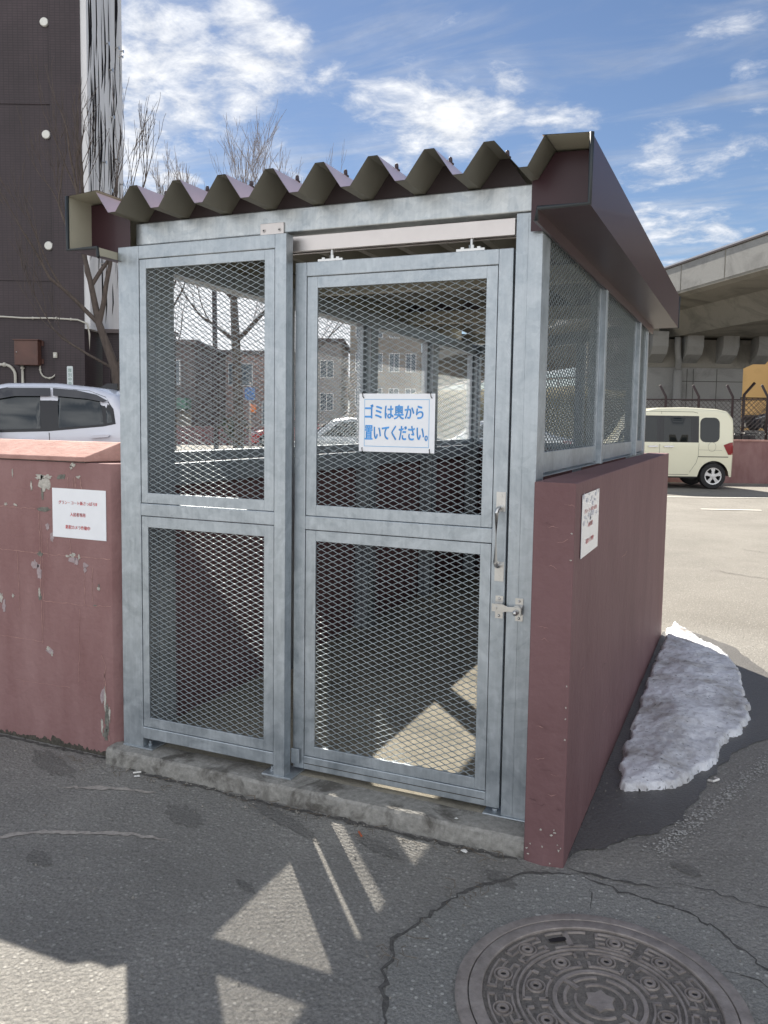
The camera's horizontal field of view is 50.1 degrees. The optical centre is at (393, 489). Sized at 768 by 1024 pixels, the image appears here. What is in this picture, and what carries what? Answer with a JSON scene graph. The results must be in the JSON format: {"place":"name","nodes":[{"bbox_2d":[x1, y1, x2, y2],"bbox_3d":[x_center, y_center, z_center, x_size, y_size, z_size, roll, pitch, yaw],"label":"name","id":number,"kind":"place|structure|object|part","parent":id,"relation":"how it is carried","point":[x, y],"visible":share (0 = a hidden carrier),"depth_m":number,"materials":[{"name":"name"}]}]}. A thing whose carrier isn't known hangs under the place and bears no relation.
{"place":"outdoors","nodes":[
{"label":"outdoors","id":0,"kind":"place"},
{"bbox_2d":[0,444,767,1023],"bbox_3d":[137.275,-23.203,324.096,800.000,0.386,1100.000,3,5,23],"label":"ground","id":1,"kind":"structure","parent":0,"point":[184,944],"depth_m":2.68,"materials":[{"name":"grey asphalt"}]},
{"bbox_2d":[0,383,119,441],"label":"hatchback","id":2,"kind":"object","parent":1,"relation":"on","point":[49,411],"visible":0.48,"depth_m":9.48,"materials":[{"name":"white paint"}]},
{"bbox_3d":[-4.645,-0.904,9.518,1.180,0.485,0.125,1,5,2],"label":"window","id":3,"kind":"part","parent":2,"relation":"part of","materials":[{"name":"black glass"}]},
{"bbox_3d":[-3.610,-0.910,9.483,0.570,0.415,0.109,1,5,2],"label":"window","id":4,"kind":"part","parent":2,"relation":"part of","materials":[{"name":"black glass"}]},
{"bbox_3d":[-3.274,-0.837,9.451,0.095,0.165,0.036,2,5,12],"label":"window","id":5,"kind":"part","parent":2,"relation":"part of","materials":[{"name":"black glass"}]},
{"bbox_2d":[0,0,123,387],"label":"building","id":6,"kind":"structure","parent":1,"relation":"on","point":[78,40],"depth_m":16.62,"materials":[{"name":"black tile"}]},
{"bbox_2d":[0,362,16,382],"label":"conduit","id":7,"kind":"object","parent":6,"relation":"attached to","point":[4,364],"visible":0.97,"depth_m":16.81,"materials":[{"name":"grey plastic"}]},
{"bbox_2d":[20,365,24,382],"bbox_3d":[-7.608,-1.512,16.907,0.083,2.038,0.083,3,5,23],"label":"conduit","id":8,"kind":"object","parent":6,"relation":"attached to","point":[22,373],"visible":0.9,"depth_m":16.82,"materials":[{"name":"grey plastic"}]},
{"bbox_2d":[12,339,43,365],"bbox_3d":[-7.453,-2.781,16.737,0.590,0.520,0.198,1,5,0],"label":"electric box","id":9,"kind":"object","parent":6,"relation":"attached to","point":[27,352],"visible":1,"depth_m":16.66,"materials":[{"name":"brown metal"}]},
{"bbox_2d":[0,316,89,348],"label":"conduit","id":10,"kind":"object","parent":6,"relation":"attached to","point":[70,319],"visible":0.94,"depth_m":16.71,"materials":[{"name":"grey plastic"}]},
{"bbox_2d":[39,366,54,378],"bbox_3d":[-7.063,-2.474,16.828,0.391,0.456,0.051,1,5,0],"label":"conduit","id":11,"kind":"object","parent":6,"relation":"attached to","point":[43,375],"visible":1,"depth_m":16.83,"materials":[{"name":"grey plastic"}]},
{"bbox_2d":[67,366,72,384],"bbox_3d":[-6.614,-2.068,16.821,0.120,0.890,0.009,1,5,0],"label":"address plate","id":12,"kind":"object","parent":6,"relation":"attached to","point":[69,374],"visible":0.48,"depth_m":16.80,"materials":[{"name":"white metal"}]},
{"bbox_2d":[0,439,123,755],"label":"parapet wall","id":13,"kind":"structure","parent":1,"relation":"on","point":[61,651],"depth_m":3.66,"materials":[{"name":"red paint"}]},
{"bbox_2d":[52,488,106,540],"bbox_3d":[-1.366,0.108,3.568,0.302,0.216,0.002,3,5,23],"label":"wall notice","id":14,"kind":"object","parent":13,"relation":"attached to","point":[79,513],"depth_m":3.57,"materials":[{"name":"paper"}]},
{"bbox_2d":[0,54,168,389],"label":"bare tree","id":15,"kind":"object","parent":1,"relation":"on","point":[96,318],"visible":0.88,"depth_m":11.83,"materials":[{"name":"brown plant"}]},
{"bbox_2d":[0,785,168,839],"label":"pavement seam","id":16,"kind":"object","parent":1,"relation":"on","point":[97,787],"visible":1,"depth_m":2.94,"materials":[{"name":"grey asphalt"}]},
{"bbox_2d":[102,329,178,450],"bbox_3d":[-5.441,-1.758,17.723,1.495,3.260,0.600,1,5,0],"label":"annex","id":17,"kind":"object","parent":1,"relation":"on","point":[113,335],"visible":0.16,"depth_m":17.44,"materials":[{"name":"brown tile"}]},
{"bbox_2d":[155,175,197,348],"bbox_3d":[-5.083,-3.625,18.598,1.573,7.055,1.063,-1,5,-20],"label":"bare tree","id":18,"kind":"object","parent":1,"relation":"on","point":[177,286],"visible":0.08,"depth_m":18.87,"materials":[{"name":"brown plant"}]},
{"bbox_2d":[176,339,227,426],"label":"flat roof building","id":19,"kind":"structure","parent":1,"relation":"on","point":[196,382],"depth_m":54.42,"materials":[{"name":"white"}]},
{"bbox_2d":[176,360,180,384],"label":"window","id":20,"kind":"structure","parent":19,"relation":"in","point":[178,378],"depth_m":53.55,"materials":[{"name":"white glass"}]},
{"bbox_2d":[212,290,218,448],"bbox_3d":[-2.991,-1.878,13.897,0.150,4.401,0.150,3,5,23],"label":"utility pole","id":21,"kind":"object","parent":1,"relation":"on","point":[216,370],"visible":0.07,"depth_m":13.86,"materials":[{"name":"grey paint"}]},
{"bbox_2d":[176,426,263,445],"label":"boundary wall","id":22,"kind":"structure","parent":1,"relation":"on","point":[199,437],"depth_m":43.93,"materials":[{"name":"red paint"}]},
{"bbox_2d":[149,101,303,448],"bbox_3d":[-3.164,-3.699,16.028,3.739,7.677,1.865,1,5,7],"label":"bare tree","id":23,"kind":"object","parent":1,"relation":"on","point":[258,139],"visible":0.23,"depth_m":15.75,"materials":[{"name":"brown plant"}]},
{"bbox_2d":[218,414,248,447],"bbox_3d":[-7.601,-2.731,38.930,1.494,1.865,1.246,3,5,23],"label":"shrub","id":24,"kind":"object","parent":1,"relation":"on","point":[229,427],"visible":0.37,"depth_m":38.80,"materials":[{"name":"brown plant"}]},
{"bbox_2d":[245,382,255,446],"bbox_3d":[-6.922,-3.515,39.833,0.550,3.300,0.117,1,5,0],"label":"road sign","id":25,"kind":"object","parent":1,"relation":"on","point":[250,399],"visible":0.57,"depth_m":39.73,"materials":[{"name":"blue metal"}]},
{"bbox_2d":[223,350,294,426],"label":"brick building","id":26,"kind":"structure","parent":1,"relation":"on","point":[247,384],"depth_m":63.55,"materials":[{"name":"brown"}]},
{"bbox_2d":[228,363,252,385],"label":"window","id":27,"kind":"structure","parent":26,"relation":"in","point":[229,370],"depth_m":63.47,"materials":[{"name":"white glass"}]},
{"bbox_2d":[209,112,346,348],"bbox_3d":[-2.256,-4.596,19.809,4.207,8.877,2.212,2,5,13],"label":"bare tree","id":28,"kind":"object","parent":1,"relation":"on","point":[257,179],"visible":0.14,"depth_m":19.30,"materials":[{"name":"brown plant"}]},
{"bbox_2d":[58,756,503,964],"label":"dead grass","id":29,"kind":"structure","parent":1,"relation":"on","point":[359,836],"depth_m":2.86,"materials":[{"name":"brown plant"}]},
{"bbox_2d":[251,418,319,446],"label":"red car","id":30,"kind":"object","parent":1,"relation":"on","point":[258,436],"visible":0.09,"depth_m":40.22,"materials":[{"name":"paint"}]},
{"bbox_2d":[106,741,524,857],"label":"concrete plinth","id":31,"kind":"structure","parent":1,"relation":"on","point":[473,829],"depth_m":3.12,"materials":[{"name":"grey concrete"}]},
{"bbox_2d":[162,572,490,812],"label":"floor slab","id":32,"kind":"structure","parent":1,"relation":"on","point":[458,804],"depth_m":4.22,"materials":[{"name":"concrete"}]},
{"bbox_2d":[65,131,680,822],"bbox_3d":[0.613,-0.182,5.306,2.117,2.344,5.018,3,5,23],"label":"waste shelter","id":33,"kind":"object","parent":32,"relation":"on","point":[433,251],"visible":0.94,"depth_m":3.20,"materials":[{"name":"metal"}]},
{"bbox_2d":[293,239,522,808],"bbox_3d":[0.034,0.121,3.038,0.927,2.039,0.108,3,5,23],"label":"sliding door","id":34,"kind":"structure","parent":33,"relation":"in","point":[493,265],"depth_m":3.04,"materials":[{"name":"metal"}]},
{"bbox_2d":[359,391,434,454],"bbox_3d":[0.010,-0.243,3.022,0.302,0.231,0.012,3,5,23],"label":"paper sign","id":35,"kind":"object","parent":34,"relation":"attached to","point":[403,423],"visible":1,"depth_m":3.02,"materials":[{"name":"white paper"}]},
{"bbox_2d":[318,338,349,425],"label":"office building","id":36,"kind":"structure","parent":1,"relation":"on","point":[333,401],"depth_m":65.58,"materials":[{"name":"white"}]},
{"bbox_2d":[320,360,333,377],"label":"window","id":37,"kind":"structure","parent":36,"relation":"in","point":[328,369],"depth_m":65.42,"materials":[{"name":"white glass"}]},
{"bbox_2d":[320,393,333,410],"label":"window","id":38,"kind":"structure","parent":36,"relation":"in","point":[322,395],"depth_m":65.63,"materials":[{"name":"white glass"}]},
{"bbox_2d":[26,750,701,893],"bbox_3d":[-0.402,1.244,2.858,2.785,0.001,0.774,2,5,19],"label":"pavement stain","id":39,"kind":"object","parent":1,"relation":"on","point":[185,815],"visible":1,"depth_m":3.02,"materials":[{"name":"asphalt"}]},
{"bbox_2d":[294,417,444,445],"bbox_3d":[-0.870,-1.007,19.983,4.150,1.455,1.857,2,5,12],"label":"silver car","id":40,"kind":"object","parent":1,"relation":"on","point":[321,430],"visible":0.07,"depth_m":19.32,"materials":[{"name":"paint"}]},
{"bbox_3d":[-1.277,-1.414,19.325,0.900,0.360,0.145,2,5,12],"label":"window","id":41,"kind":"part","parent":40,"relation":"part of","materials":[{"name":"black glass"}]},
{"bbox_2d":[0,698,762,1023],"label":"grit","id":42,"kind":"object","parent":1,"relation":"on","point":[132,897],"visible":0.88,"depth_m":2.96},
{"bbox_2d":[0,525,767,1023],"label":"pavement crack","id":43,"kind":"object","parent":1,"relation":"on","point":[388,963],"visible":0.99,"depth_m":2.69,"materials":[{"name":"black asphalt"}]},
{"bbox_2d":[349,325,420,417],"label":"apartment block","id":44,"kind":"structure","parent":1,"relation":"on","point":[384,366],"depth_m":61.43,"materials":[{"name":"white"}]},
{"bbox_2d":[378,353,382,371],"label":"window","id":45,"kind":"structure","parent":44,"relation":"in","point":[381,359],"depth_m":61.40,"materials":[{"name":"white glass"}]},
{"bbox_2d":[389,353,399,371],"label":"window","id":46,"kind":"structure","parent":44,"relation":"in","point":[396,354],"depth_m":61.40,"materials":[{"name":"white glass"}]},
{"bbox_2d":[405,353,415,371],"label":"window","id":47,"kind":"structure","parent":44,"relation":"in","point":[408,354],"depth_m":61.40,"materials":[{"name":"white glass"}]},
{"bbox_2d":[175,444,645,716],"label":"block wall","id":48,"kind":"structure","parent":1,"relation":"on","point":[332,547],"depth_m":4.48,"materials":[{"name":"red paint"}]},
{"bbox_2d":[447,421,572,443],"bbox_3d":[2.611,-1.072,21.420,4.150,1.455,1.857,2,5,8],"label":"silver car","id":49,"kind":"object","parent":1,"relation":"on","point":[459,433],"visible":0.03,"depth_m":20.72,"materials":[{"name":"paint"}]},
{"bbox_2d":[348,230,767,434],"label":"viaduct","id":50,"kind":"object","parent":1,"relation":"on","point":[714,344],"visible":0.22,"depth_m":37.59,"materials":[{"name":"concrete"}]},
{"bbox_2d":[379,873,767,1023],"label":"asphalt patch","id":51,"kind":"object","parent":1,"relation":"on","point":[446,946],"visible":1,"depth_m":2.39,"materials":[{"name":"grey asphalt"}]},
{"bbox_2d":[455,914,754,1023],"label":"manhole cover","id":52,"kind":"object","parent":51,"relation":"on","point":[567,969],"visible":1,"depth_m":2.19,"materials":[{"name":"metal"}]},
{"bbox_2d":[524,453,668,867],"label":"block wall","id":53,"kind":"structure","parent":1,"relation":"on","point":[596,624],"depth_m":2.96,"materials":[{"name":"red paint"}]},
{"bbox_2d":[580,488,599,558],"bbox_3d":[0.696,0.113,2.905,0.003,0.222,0.332,3,5,23],"label":"notice","id":54,"kind":"object","parent":53,"relation":"attached to","point":[589,524],"depth_m":2.89,"materials":[{"name":"paper"}]},
{"bbox_2d":[605,407,733,488],"bbox_3d":[5.831,-0.968,18.768,3.390,1.790,1.604,1,5,0],"label":"minivan","id":55,"kind":"object","parent":1,"relation":"on","point":[696,444],"visible":0.52,"depth_m":18.09,"materials":[{"name":"beige paint"}]},
{"bbox_3d":[5.446,-1.319,18.087,0.710,0.530,0.061,1,5,0],"label":"window","id":56,"kind":"part","parent":55,"relation":"part of","materials":[{"name":"black glass"}]},
{"bbox_3d":[6.241,-1.306,18.079,0.600,0.530,0.045,1,5,0],"label":"window","id":57,"kind":"part","parent":55,"relation":"part of","materials":[{"name":"black glass"}]},
{"bbox_3d":[6.956,-1.300,18.079,0.430,0.540,0.046,1,5,0],"label":"window","id":58,"kind":"part","parent":55,"relation":"part of","materials":[{"name":"black glass"}]},
{"bbox_2d":[604,385,767,439],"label":"chain link fence","id":59,"kind":"object","parent":1,"relation":"on","point":[732,399],"visible":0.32,"depth_m":23.94,"materials":[{"name":"grey metal"}]},
{"bbox_2d":[642,749,767,857],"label":"worn road marking","id":60,"kind":"object","parent":1,"relation":"on","point":[698,824],"visible":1,"depth_m":3.15,"materials":[{"name":"paint"}]},
{"bbox_2d":[707,777,719,781],"bbox_3d":[1.344,1.211,3.434,0.058,0.020,0.041,-3,6,-37],"label":"plastic strip","id":61,"kind":"object","parent":1,"relation":"on","point":[714,780],"visible":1,"depth_m":3.42,"materials":[{"name":"white plastic"}]},
{"bbox_2d":[668,439,767,483],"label":"boundary wall","id":62,"kind":"structure","parent":1,"relation":"on","point":[750,461],"depth_m":20.20,"materials":[{"name":"red paint"}]},
{"bbox_2d":[705,497,761,510],"bbox_3d":[-0.111,0.053,14.727,28.006,0.347,4.758,1,5,3],"label":"parking line","id":63,"kind":"object","parent":1,"relation":"on","point":[728,497],"visible":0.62,"depth_m":16.18,"materials":[{"name":"white paint"}]},
{"bbox_2d":[733,433,744,439],"bbox_3d":[9.413,-1.026,22.844,0.586,1.087,1.741,3,5,28],"label":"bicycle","id":64,"kind":"object","parent":1,"relation":"on","point":[737,437],"visible":0.09,"depth_m":23.19,"materials":[{"name":"metal"}]},
{"bbox_2d":[739,433,760,439],"bbox_3d":[9.947,-1.029,22.974,0.586,1.087,1.741,3,5,20],"label":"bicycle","id":65,"kind":"object","parent":1,"relation":"on","point":[747,437],"visible":0.16,"depth_m":23.36,"materials":[{"name":"metal"}]},
{"bbox_2d":[739,382,767,439],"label":"chain link fence","id":66,"kind":"object","parent":1,"relation":"on","point":[745,397],"visible":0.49,"depth_m":34.30,"materials":[{"name":"grey metal"}]},
{"bbox_2d":[740,362,767,430],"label":"apartment building","id":67,"kind":"structure","parent":1,"relation":"on","point":[757,374],"depth_m":55.57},
{"bbox_2d":[740,430,767,439],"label":"kerb wall","id":68,"kind":"structure","parent":1,"relation":"on","point":[758,435],"depth_m":41.09,"materials":[{"name":"concrete"}]},
{"bbox_2d":[121,0,767,413],"label":"sky","id":69,"kind":"structure","parent":0,"point":[673,94],"materials":[{"name":"blue"}]},
{"bbox_2d":[415,386,625,442],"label":"grass bank","id":70,"kind":"structure","parent":0,"point":[453,417],"depth_m":33.46,"materials":[{"name":"brown plant"}]},
{"bbox_2d":[318,376,573,427],"bbox_3d":[2.544,-3.337,35.502,13.020,3.343,0.220,1,5,-1],"label":"guard rail","id":71,"kind":"object","parent":70,"relation":"on","point":[439,388],"visible":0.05,"depth_m":35.38,"materials":[{"name":"silver metal"}]},
{"bbox_2d":[567,631,767,858],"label":"wet pavement","id":72,"kind":"structure","parent":0,"point":[608,818],"depth_m":3.32,"materials":[{"name":"grey asphalt"}]},
{"bbox_2d":[618,621,750,791],"bbox_3d":[1.715,1.108,4.634,0.592,0.108,3.047,3,5,23],"label":"snow pile","id":73,"kind":"object","parent":72,"relation":"on","point":[692,716],"visible":1,"depth_m":4.08,"materials":[{"name":"white snow"}]},
{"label":"raised road","id":74,"kind":"structure","parent":0,"visible":0},
{"bbox_2d":[744,407,767,430],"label":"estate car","id":75,"kind":"object","parent":74,"relation":"on","point":[747,421],"visible":0.45,"depth_m":41.23,"materials":[{"name":"grey paint"}]}
]}

